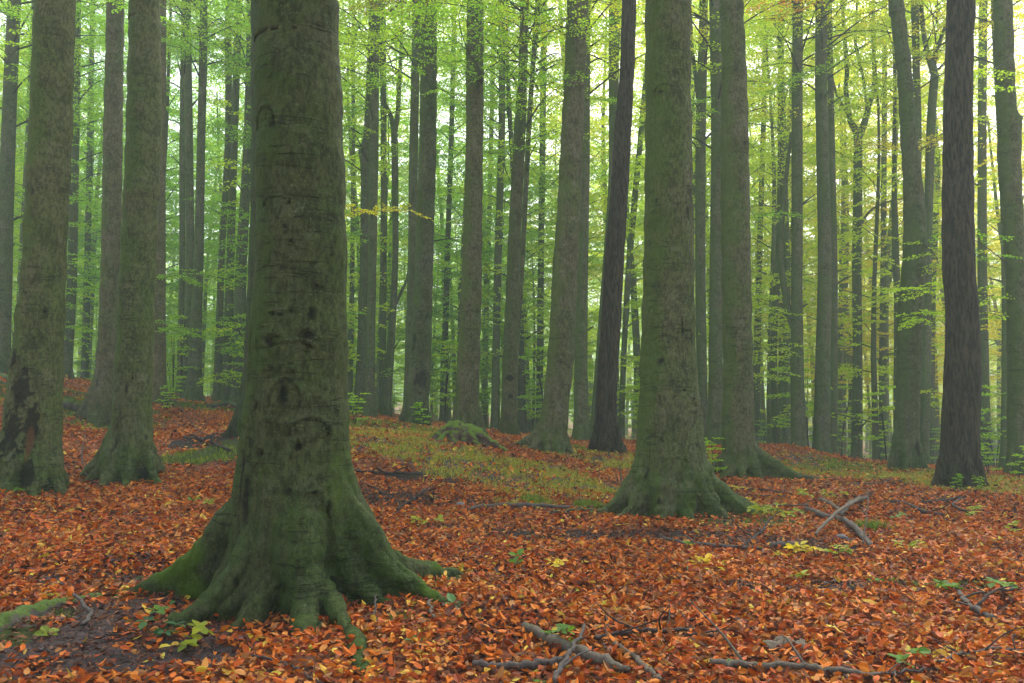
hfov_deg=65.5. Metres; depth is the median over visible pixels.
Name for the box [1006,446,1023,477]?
beech sapling
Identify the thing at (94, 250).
beech tree
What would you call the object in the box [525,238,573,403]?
beech tree
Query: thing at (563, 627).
seedling
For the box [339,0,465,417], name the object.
beech tree
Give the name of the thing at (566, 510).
fallen branch
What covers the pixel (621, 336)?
beech tree
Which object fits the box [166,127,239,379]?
beech tree
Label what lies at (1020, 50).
sky
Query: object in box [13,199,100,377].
beech tree
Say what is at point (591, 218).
beech tree
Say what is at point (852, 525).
fallen branch
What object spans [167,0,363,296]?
beech tree
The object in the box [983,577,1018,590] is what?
seedling
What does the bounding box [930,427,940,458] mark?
beech sapling
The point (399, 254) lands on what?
beech tree
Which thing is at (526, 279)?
beech tree
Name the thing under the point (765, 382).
beech tree
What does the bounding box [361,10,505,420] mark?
beech tree
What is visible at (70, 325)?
beech tree
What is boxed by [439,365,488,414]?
beech sapling
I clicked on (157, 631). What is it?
seedling
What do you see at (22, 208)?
beech tree
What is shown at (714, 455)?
beech sapling
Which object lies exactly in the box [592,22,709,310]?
beech tree
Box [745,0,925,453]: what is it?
beech tree
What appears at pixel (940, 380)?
beech tree
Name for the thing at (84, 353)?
beech tree
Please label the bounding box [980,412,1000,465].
beech sapling
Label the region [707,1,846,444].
beech tree
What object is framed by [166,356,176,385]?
beech sapling
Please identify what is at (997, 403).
beech tree
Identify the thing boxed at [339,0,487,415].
beech tree
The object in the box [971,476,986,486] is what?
beech sapling
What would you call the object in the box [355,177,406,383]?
beech tree
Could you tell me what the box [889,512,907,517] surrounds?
seedling
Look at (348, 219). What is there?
beech tree
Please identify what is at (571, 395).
beech sapling
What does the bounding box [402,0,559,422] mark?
beech tree
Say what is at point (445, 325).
beech tree
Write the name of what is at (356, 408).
beech sapling
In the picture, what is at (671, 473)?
beech tree
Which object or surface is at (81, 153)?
beech tree
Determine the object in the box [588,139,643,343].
beech tree
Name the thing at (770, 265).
beech tree
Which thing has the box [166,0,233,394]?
beech tree
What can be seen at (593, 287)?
beech tree
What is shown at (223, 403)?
fallen log
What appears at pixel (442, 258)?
beech tree
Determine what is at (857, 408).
beech tree
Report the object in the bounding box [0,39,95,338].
beech tree
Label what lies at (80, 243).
beech tree
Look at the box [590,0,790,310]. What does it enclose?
beech tree
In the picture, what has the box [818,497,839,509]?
fallen branch
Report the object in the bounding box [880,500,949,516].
fallen branch
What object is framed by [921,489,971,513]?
fallen branch
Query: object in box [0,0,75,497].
beech tree
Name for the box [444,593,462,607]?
seedling
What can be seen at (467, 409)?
beech tree
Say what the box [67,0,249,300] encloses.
beech tree
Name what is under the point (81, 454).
fallen twig
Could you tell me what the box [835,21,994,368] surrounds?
beech tree
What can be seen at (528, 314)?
beech tree
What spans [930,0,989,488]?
oak tree
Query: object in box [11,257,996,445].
wood
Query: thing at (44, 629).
seedling
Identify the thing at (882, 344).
beech tree
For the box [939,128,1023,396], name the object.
beech tree
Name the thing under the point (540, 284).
beech tree
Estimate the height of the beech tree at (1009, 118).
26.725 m
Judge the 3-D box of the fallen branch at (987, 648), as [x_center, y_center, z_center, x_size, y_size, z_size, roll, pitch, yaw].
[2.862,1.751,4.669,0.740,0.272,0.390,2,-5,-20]
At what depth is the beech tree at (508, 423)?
23.05 m
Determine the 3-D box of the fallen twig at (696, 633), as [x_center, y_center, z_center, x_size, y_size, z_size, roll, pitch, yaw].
[1.247,1.830,5.205,0.512,0.212,0.430,-2,-5,20]
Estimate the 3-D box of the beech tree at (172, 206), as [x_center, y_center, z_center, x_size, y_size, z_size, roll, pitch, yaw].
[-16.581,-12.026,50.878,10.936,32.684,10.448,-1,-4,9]
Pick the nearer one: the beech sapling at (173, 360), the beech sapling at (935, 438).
the beech sapling at (173, 360)
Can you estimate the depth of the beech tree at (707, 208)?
53.37 m
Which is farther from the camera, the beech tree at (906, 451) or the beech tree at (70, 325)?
the beech tree at (70, 325)
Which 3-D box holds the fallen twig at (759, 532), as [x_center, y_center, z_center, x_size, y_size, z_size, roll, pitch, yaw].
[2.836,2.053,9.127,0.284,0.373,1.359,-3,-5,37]
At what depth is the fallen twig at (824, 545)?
8.20 m
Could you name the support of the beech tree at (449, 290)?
on the ground at (118, 654)
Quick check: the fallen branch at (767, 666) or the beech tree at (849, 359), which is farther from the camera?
the beech tree at (849, 359)
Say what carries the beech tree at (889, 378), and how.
on the ground at (118, 654)
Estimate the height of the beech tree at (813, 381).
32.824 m
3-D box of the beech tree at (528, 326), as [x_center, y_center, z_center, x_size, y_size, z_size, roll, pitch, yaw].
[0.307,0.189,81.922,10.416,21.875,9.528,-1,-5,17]
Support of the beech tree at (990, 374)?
on the ground at (118, 654)
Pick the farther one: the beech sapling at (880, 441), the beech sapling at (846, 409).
the beech sapling at (880, 441)
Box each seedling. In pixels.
[12,487,25,492]
[34,626,58,635]
[135,616,185,640]
[147,605,170,628]
[177,620,213,651]
[203,498,213,505]
[247,633,265,640]
[405,635,422,642]
[409,514,443,524]
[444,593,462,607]
[458,562,473,571]
[481,465,506,470]
[508,549,523,567]
[540,623,580,641]
[546,558,568,574]
[683,553,727,570]
[729,485,746,489]
[747,502,804,518]
[773,550,789,558]
[783,541,823,556]
[790,570,809,577]
[794,489,848,497]
[823,544,852,555]
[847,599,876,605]
[886,647,930,668]
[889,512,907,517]
[891,540,924,549]
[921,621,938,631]
[933,579,963,591]
[965,505,985,515]
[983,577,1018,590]
[1005,520,1021,531]
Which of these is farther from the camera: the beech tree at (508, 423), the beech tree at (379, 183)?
the beech tree at (379, 183)
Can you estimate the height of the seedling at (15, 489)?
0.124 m
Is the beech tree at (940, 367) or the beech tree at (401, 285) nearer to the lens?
the beech tree at (401, 285)
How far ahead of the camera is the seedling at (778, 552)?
8.05 m
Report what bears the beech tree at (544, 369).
on the ground at (118, 654)
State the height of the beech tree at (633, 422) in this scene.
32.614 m
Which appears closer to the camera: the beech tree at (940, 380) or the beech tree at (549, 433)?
the beech tree at (549, 433)
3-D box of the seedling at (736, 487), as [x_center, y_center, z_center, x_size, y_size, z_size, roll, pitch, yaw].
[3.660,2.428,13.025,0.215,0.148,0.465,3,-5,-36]
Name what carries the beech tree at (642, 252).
on the ground at (118, 654)
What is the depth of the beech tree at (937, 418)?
65.69 m
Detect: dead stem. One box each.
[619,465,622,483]
[862,488,868,543]
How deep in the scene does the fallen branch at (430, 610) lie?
5.63 m
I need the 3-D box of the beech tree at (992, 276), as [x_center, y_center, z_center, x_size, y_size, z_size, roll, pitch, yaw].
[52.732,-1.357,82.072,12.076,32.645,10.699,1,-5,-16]
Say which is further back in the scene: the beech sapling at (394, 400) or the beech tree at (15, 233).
the beech sapling at (394, 400)
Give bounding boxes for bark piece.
[759,636,820,649]
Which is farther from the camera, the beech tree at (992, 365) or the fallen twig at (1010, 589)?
the beech tree at (992, 365)
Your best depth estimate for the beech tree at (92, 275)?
44.57 m
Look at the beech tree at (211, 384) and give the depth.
84.99 m
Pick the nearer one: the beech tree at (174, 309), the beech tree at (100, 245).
the beech tree at (100, 245)
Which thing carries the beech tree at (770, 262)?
on the ground at (118, 654)
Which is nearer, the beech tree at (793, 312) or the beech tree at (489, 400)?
the beech tree at (793, 312)
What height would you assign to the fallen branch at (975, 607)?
0.216 m
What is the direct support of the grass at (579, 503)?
on the ground at (118, 654)
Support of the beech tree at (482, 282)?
on the ground at (118, 654)
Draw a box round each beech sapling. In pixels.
[76,356,94,379]
[77,351,95,379]
[155,385,182,409]
[166,314,208,397]
[166,330,197,393]
[166,344,176,391]
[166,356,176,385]
[207,313,245,375]
[222,322,245,386]
[348,393,369,423]
[391,376,402,410]
[411,402,430,424]
[429,340,457,422]
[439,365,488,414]
[517,347,573,416]
[527,349,595,416]
[617,381,638,428]
[621,375,639,419]
[622,377,639,427]
[704,437,726,470]
[754,420,781,442]
[766,357,845,446]
[771,368,838,441]
[811,385,868,454]
[852,385,895,460]
[863,426,889,458]
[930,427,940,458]
[939,385,1006,445]
[949,473,963,489]
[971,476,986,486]
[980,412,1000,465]
[981,443,1001,473]
[990,417,1000,453]
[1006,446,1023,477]
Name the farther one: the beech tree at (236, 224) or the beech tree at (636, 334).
the beech tree at (236, 224)
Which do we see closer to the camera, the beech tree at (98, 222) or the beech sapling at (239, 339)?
the beech sapling at (239, 339)
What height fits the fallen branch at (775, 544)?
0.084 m
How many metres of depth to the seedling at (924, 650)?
4.57 m
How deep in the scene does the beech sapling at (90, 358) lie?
42.28 m
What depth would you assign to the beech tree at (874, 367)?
32.37 m
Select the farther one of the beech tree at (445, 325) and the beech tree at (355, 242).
the beech tree at (355, 242)
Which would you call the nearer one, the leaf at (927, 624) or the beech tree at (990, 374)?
the leaf at (927, 624)
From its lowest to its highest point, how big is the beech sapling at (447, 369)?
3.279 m
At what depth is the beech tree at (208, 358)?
110.67 m
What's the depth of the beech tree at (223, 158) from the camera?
51.34 m
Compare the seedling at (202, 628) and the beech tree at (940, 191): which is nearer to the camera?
the seedling at (202, 628)
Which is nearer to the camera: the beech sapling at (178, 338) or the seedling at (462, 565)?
the seedling at (462, 565)
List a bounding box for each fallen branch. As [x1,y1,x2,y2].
[72,593,93,625]
[182,430,230,451]
[354,465,421,474]
[394,483,433,509]
[426,599,435,617]
[467,502,604,510]
[472,656,564,670]
[521,622,629,672]
[548,508,597,513]
[552,623,593,682]
[593,599,689,639]
[613,641,662,681]
[662,535,762,549]
[689,599,878,678]
[766,495,824,506]
[769,541,805,548]
[803,507,872,546]
[815,496,862,535]
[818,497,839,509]
[838,492,874,515]
[843,474,907,485]
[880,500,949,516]
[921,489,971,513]
[937,627,1023,662]
[950,585,1015,620]
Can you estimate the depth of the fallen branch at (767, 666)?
4.49 m
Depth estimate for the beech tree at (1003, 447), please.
27.06 m
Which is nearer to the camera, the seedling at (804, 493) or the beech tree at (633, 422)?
the seedling at (804, 493)
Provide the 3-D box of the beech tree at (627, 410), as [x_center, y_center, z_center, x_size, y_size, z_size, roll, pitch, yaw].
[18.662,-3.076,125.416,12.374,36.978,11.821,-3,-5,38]
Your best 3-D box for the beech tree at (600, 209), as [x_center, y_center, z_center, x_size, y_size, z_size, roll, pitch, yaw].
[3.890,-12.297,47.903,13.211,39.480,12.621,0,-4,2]
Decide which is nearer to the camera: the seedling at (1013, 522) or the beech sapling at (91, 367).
the seedling at (1013, 522)
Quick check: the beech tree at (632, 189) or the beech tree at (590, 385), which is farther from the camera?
the beech tree at (590, 385)
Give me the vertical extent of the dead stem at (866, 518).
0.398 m
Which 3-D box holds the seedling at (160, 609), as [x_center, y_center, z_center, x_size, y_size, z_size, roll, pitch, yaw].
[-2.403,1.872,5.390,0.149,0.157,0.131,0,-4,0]
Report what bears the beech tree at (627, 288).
on the ground at (118, 654)
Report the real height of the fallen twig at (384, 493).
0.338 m
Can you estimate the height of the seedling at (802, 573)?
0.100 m
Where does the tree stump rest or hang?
on the ground at (118, 654)
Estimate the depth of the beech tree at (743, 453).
15.93 m
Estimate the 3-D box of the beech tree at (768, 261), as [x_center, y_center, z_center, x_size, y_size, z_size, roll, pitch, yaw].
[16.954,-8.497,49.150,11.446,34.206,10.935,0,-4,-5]
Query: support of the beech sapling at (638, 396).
on the ground at (118, 654)
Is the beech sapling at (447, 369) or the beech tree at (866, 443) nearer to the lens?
the beech sapling at (447, 369)
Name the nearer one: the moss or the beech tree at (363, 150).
the moss
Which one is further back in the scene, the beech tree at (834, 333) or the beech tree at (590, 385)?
the beech tree at (590, 385)
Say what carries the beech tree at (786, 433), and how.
on the ground at (118, 654)
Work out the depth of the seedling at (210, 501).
10.31 m
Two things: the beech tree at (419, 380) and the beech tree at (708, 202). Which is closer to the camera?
the beech tree at (419, 380)
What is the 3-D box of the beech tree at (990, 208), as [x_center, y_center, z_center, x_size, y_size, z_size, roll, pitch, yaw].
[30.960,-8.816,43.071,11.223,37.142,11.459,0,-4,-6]
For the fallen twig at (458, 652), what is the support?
on the ground at (118, 654)
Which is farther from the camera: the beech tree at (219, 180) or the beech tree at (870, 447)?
the beech tree at (870, 447)
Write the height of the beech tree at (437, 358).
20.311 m
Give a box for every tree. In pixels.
[0,0,28,250]
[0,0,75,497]
[0,0,101,285]
[0,0,102,303]
[0,0,105,373]
[0,0,127,349]
[0,0,166,378]
[0,0,465,675]
[0,4,105,314]
[0,22,96,310]
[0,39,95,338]
[0,55,27,302]
[0,71,101,350]
[2,95,97,351]
[3,0,178,379]
[13,0,179,321]
[13,76,103,318]
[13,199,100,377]
[14,211,98,369]
[15,0,243,307]
[67,0,175,377]
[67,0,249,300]
[71,0,170,487]
[73,0,171,427]
[73,93,177,365]
[73,248,100,373]
[75,100,177,355]
[77,165,101,377]
[78,0,241,345]
[92,87,207,369]
[93,141,224,389]
[100,0,245,397]
[122,128,249,372]
[125,0,250,401]
[152,0,211,405]
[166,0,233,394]
[166,0,246,401]
[166,0,249,305]
[166,72,243,383]
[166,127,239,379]
[166,233,216,394]
[166,254,210,387]
[167,0,249,262]
[167,0,250,402]
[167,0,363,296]
[167,266,215,395]
[168,91,248,376]
[168,190,247,395]
[169,0,246,400]
[169,0,410,372]
[173,0,391,358]
[203,300,215,395]
[204,3,248,279]
[206,122,241,341]
[221,0,255,437]
[338,0,409,307]
[338,0,454,413]
[338,0,504,402]
[338,0,530,425]
[339,0,439,410]
[339,0,461,412]
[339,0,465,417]
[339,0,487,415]
[340,30,411,338]
[341,8,465,412]
[342,30,465,411]
[342,71,402,375]
[344,129,376,375]
[345,140,379,348]
[346,175,399,400]
[347,125,407,323]
[349,0,561,402]
[349,24,506,373]
[350,124,409,336]
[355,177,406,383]
[356,202,458,412]
[361,0,612,435]
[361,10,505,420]
[375,170,491,420]
[379,161,454,397]
[386,303,403,384]
[388,1,530,422]
[391,109,504,407]
[394,334,451,405]
[395,192,529,413]
[396,0,631,432]
[396,175,462,421]
[400,285,456,415]
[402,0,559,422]
[402,102,573,420]
[418,0,605,435]
[429,263,451,420]
[435,214,480,398]
[436,0,560,427]
[436,115,553,410]
[437,0,598,428]
[438,183,500,364]
[444,167,529,427]
[448,0,644,381]
[454,0,620,426]
[457,154,631,431]
[462,30,561,431]
[480,176,552,368]
[482,126,644,419]
[483,0,643,423]
[484,0,695,440]
[488,242,548,416]
[494,76,608,370]
[503,215,550,409]
[507,0,587,454]
[507,89,640,407]
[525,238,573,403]
[531,98,624,352]
[532,189,602,363]
[538,0,645,435]
[545,110,630,417]
[546,0,644,422]
[555,0,710,438]
[560,0,757,439]
[573,132,642,382]
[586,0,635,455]
[587,0,766,519]
[588,1,847,414]
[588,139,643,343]
[588,235,631,377]
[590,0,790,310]
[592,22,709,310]
[592,170,644,439]
[599,240,642,434]
[608,0,806,434]
[619,183,643,376]
[621,129,644,344]
[628,170,643,376]
[630,0,776,337]
[635,30,777,371]
[636,0,843,446]
[641,0,842,412]
[691,0,901,443]
[693,0,888,445]
[693,19,816,354]
[696,1,877,444]
[706,0,870,443]
[706,0,891,431]
[706,128,767,341]
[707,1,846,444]
[709,79,816,444]
[713,0,837,480]
[744,0,887,447]
[744,0,975,458]
[745,0,918,454]
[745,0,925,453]
[748,0,942,455]
[749,114,840,375]
[751,0,1015,460]
[751,130,817,384]
[752,154,814,383]
[753,72,872,373]
[756,111,867,420]
[763,288,768,429]
[765,0,901,425]
[788,35,901,456]
[789,0,991,428]
[803,0,1023,463]
[803,112,901,398]
[803,257,815,437]
[804,0,977,460]
[804,109,893,456]
[806,28,940,457]
[807,0,988,459]
[812,241,893,443]
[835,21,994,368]
[837,0,1019,388]
[838,0,989,165]
[846,4,1023,463]
[847,233,893,457]
[847,235,937,446]
[847,261,891,451]
[863,0,1023,277]
[863,162,939,365]
[863,280,893,430]
[868,88,999,459]
[869,0,1023,466]
[871,91,1001,396]
[878,0,1023,475]
[883,0,944,470]
[888,160,1000,445]
[898,58,1023,466]
[911,0,1023,467]
[920,0,1023,332]
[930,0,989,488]
[936,151,1001,424]
[936,201,1000,413]
[937,270,999,426]
[937,281,942,432]
[938,241,996,400]
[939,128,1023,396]
[939,148,1023,464]
[974,2,1023,277]
[974,60,1023,330]
[974,64,1023,342]
[974,182,1023,395]
[976,234,997,459]
[988,263,1000,428]
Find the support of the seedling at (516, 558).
on the ground at (118, 654)
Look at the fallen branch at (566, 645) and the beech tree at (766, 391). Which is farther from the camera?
the beech tree at (766, 391)
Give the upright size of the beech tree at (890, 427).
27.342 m
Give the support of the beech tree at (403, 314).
on the ground at (118, 654)
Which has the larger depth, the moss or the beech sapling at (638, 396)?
the beech sapling at (638, 396)
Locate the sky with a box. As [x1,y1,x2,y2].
[0,0,1023,408]
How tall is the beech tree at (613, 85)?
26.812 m
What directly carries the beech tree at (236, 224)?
on the ground at (118, 654)
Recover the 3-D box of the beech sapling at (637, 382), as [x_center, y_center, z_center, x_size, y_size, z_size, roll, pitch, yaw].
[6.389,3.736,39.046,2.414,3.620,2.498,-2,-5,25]
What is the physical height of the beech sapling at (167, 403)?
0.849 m
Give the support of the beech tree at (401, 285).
on the ground at (118, 654)
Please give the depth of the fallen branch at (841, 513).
11.58 m
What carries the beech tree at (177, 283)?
on the ground at (118, 654)
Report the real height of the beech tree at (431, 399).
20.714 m
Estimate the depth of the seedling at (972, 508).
10.99 m
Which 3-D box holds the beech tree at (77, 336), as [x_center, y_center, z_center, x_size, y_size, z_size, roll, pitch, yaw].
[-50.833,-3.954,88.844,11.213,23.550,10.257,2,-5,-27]
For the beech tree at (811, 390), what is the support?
on the ground at (118, 654)
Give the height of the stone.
0.093 m
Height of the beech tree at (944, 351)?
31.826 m
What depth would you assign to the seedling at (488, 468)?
13.77 m
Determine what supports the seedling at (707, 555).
on the ground at (118, 654)
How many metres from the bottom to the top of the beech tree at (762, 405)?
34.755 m
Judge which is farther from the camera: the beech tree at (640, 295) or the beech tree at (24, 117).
the beech tree at (640, 295)
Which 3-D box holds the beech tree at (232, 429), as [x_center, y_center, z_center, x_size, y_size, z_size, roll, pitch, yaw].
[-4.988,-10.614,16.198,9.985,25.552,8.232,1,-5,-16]
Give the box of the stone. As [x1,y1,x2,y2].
[835,534,848,539]
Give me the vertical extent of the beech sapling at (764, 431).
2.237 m
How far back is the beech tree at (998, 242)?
55.52 m
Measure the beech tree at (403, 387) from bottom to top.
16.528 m
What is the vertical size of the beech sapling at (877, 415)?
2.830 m
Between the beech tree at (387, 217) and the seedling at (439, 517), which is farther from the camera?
the beech tree at (387, 217)
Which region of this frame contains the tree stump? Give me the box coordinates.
[428,420,507,450]
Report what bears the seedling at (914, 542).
on the ground at (118, 654)
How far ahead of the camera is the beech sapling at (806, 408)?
30.66 m
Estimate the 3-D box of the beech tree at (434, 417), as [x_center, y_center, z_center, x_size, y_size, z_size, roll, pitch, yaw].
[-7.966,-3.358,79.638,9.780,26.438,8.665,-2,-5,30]
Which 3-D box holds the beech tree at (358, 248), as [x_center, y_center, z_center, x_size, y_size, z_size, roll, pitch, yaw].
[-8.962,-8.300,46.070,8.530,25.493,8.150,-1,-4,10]
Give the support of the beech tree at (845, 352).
on the ground at (118, 654)
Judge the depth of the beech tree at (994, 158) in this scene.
33.69 m
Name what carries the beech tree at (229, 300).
on the ground at (118, 654)
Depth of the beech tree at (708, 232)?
58.20 m
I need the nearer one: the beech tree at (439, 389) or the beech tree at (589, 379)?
the beech tree at (589, 379)
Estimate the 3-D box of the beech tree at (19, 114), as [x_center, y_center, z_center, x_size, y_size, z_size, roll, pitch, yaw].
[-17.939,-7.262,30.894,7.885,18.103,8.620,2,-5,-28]
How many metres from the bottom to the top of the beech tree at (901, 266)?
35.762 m
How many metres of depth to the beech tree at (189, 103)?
30.39 m
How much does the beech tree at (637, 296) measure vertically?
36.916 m
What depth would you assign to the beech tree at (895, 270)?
32.39 m
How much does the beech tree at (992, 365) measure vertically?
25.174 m
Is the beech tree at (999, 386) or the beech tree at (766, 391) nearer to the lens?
the beech tree at (999, 386)
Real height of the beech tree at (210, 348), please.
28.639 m
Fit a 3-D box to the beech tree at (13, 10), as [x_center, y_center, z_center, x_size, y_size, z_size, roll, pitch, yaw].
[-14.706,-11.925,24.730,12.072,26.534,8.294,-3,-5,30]
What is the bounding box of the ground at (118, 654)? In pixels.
[0,378,1023,682]
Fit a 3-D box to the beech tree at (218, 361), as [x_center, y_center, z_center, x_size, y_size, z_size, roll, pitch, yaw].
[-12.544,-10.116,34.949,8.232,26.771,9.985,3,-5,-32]
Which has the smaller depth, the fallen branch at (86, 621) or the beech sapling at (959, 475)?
the fallen branch at (86, 621)
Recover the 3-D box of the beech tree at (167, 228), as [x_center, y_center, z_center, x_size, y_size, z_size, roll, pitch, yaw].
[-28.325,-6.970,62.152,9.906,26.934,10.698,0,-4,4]
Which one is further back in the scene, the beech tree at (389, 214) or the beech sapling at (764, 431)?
the beech tree at (389, 214)
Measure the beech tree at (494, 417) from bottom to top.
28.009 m
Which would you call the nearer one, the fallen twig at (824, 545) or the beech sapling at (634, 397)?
the fallen twig at (824, 545)
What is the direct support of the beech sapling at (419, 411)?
on the ground at (118, 654)
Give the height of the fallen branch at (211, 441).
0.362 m
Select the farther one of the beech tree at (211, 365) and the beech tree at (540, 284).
the beech tree at (211, 365)
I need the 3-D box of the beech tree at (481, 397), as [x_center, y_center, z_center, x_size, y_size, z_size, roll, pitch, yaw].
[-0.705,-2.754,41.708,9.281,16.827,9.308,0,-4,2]
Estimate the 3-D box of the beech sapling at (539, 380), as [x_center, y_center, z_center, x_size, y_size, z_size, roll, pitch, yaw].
[1.197,2.019,30.303,2.511,3.639,2.427,1,-4,-8]
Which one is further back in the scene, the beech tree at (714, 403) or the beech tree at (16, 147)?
the beech tree at (16, 147)
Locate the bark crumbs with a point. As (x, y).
(102, 615)
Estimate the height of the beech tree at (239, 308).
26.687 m
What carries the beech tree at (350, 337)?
on the ground at (118, 654)
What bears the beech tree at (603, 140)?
on the ground at (118, 654)
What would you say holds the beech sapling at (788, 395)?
on the ground at (118, 654)
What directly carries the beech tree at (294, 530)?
on the ground at (118, 654)
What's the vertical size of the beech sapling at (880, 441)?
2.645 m
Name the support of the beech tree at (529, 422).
on the ground at (118, 654)
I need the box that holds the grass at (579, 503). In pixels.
[0,379,1023,531]
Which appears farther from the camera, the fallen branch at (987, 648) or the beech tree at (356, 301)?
the beech tree at (356, 301)
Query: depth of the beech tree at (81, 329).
64.34 m
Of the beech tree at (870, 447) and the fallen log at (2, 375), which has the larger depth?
the beech tree at (870, 447)
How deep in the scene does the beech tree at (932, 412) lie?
45.06 m
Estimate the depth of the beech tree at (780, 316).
43.68 m
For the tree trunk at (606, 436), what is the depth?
19.03 m
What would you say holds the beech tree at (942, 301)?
on the ground at (118, 654)
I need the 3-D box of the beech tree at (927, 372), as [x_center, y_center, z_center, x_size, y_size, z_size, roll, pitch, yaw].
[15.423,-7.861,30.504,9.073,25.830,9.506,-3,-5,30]
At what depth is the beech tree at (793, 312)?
27.23 m
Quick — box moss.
[9,451,986,644]
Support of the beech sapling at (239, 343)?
on the ground at (118, 654)
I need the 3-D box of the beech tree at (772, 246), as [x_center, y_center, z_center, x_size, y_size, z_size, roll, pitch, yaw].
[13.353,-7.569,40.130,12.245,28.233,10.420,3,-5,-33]
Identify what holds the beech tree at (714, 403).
on the ground at (118, 654)
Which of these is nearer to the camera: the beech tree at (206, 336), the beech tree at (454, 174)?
the beech tree at (454, 174)
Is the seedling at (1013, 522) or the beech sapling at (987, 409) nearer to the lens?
the seedling at (1013, 522)
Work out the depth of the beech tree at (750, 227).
83.88 m
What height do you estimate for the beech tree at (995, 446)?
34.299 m
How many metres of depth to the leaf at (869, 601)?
5.97 m
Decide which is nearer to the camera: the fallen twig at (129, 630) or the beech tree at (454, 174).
the fallen twig at (129, 630)
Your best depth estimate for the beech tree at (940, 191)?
42.37 m
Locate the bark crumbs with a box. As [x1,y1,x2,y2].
[0,469,1023,682]
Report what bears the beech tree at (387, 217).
on the ground at (118, 654)
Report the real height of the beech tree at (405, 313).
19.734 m
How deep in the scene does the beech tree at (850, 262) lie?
63.80 m
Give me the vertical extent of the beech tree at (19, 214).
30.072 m
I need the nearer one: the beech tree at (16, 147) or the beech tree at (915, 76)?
the beech tree at (915, 76)
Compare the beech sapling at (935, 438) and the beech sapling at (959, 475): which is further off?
the beech sapling at (935, 438)
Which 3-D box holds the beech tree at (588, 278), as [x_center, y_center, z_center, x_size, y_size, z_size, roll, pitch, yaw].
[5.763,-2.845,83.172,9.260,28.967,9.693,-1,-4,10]
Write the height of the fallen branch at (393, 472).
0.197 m
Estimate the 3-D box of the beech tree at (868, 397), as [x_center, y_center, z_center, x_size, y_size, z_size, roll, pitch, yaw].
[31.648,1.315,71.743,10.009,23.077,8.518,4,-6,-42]
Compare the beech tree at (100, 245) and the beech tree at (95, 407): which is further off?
the beech tree at (100, 245)
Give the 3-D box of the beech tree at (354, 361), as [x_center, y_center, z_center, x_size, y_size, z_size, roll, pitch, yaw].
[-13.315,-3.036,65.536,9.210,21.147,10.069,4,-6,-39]
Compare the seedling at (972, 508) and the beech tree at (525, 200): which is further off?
the beech tree at (525, 200)
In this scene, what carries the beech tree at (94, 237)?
on the ground at (118, 654)
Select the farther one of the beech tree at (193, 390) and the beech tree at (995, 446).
the beech tree at (995, 446)
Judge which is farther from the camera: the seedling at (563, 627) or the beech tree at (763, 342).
the beech tree at (763, 342)
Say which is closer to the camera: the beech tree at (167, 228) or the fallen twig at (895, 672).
the fallen twig at (895, 672)
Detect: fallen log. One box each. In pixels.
[0,372,85,394]
[63,398,80,411]
[207,401,235,407]
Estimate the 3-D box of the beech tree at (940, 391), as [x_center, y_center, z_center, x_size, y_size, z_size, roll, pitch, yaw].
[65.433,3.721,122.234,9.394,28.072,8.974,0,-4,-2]
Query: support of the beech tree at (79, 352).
on the ground at (118, 654)
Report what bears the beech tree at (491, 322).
on the ground at (118, 654)
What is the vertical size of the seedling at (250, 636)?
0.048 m
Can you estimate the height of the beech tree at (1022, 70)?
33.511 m
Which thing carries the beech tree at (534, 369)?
on the ground at (118, 654)
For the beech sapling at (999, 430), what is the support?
on the ground at (118, 654)
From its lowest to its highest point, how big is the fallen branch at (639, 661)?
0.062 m
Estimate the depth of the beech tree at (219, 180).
44.66 m
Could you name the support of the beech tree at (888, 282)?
on the ground at (118, 654)
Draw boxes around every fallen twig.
[77,434,95,482]
[89,629,137,638]
[166,390,235,440]
[251,654,322,682]
[359,477,435,501]
[372,594,376,620]
[455,623,481,655]
[603,615,608,648]
[668,597,739,636]
[727,509,784,544]
[730,487,840,496]
[738,485,784,496]
[807,538,838,550]
[879,657,938,676]
[892,617,975,660]
[956,569,1023,593]
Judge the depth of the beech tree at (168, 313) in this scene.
52.91 m
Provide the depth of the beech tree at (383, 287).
38.31 m
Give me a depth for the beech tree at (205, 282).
58.01 m

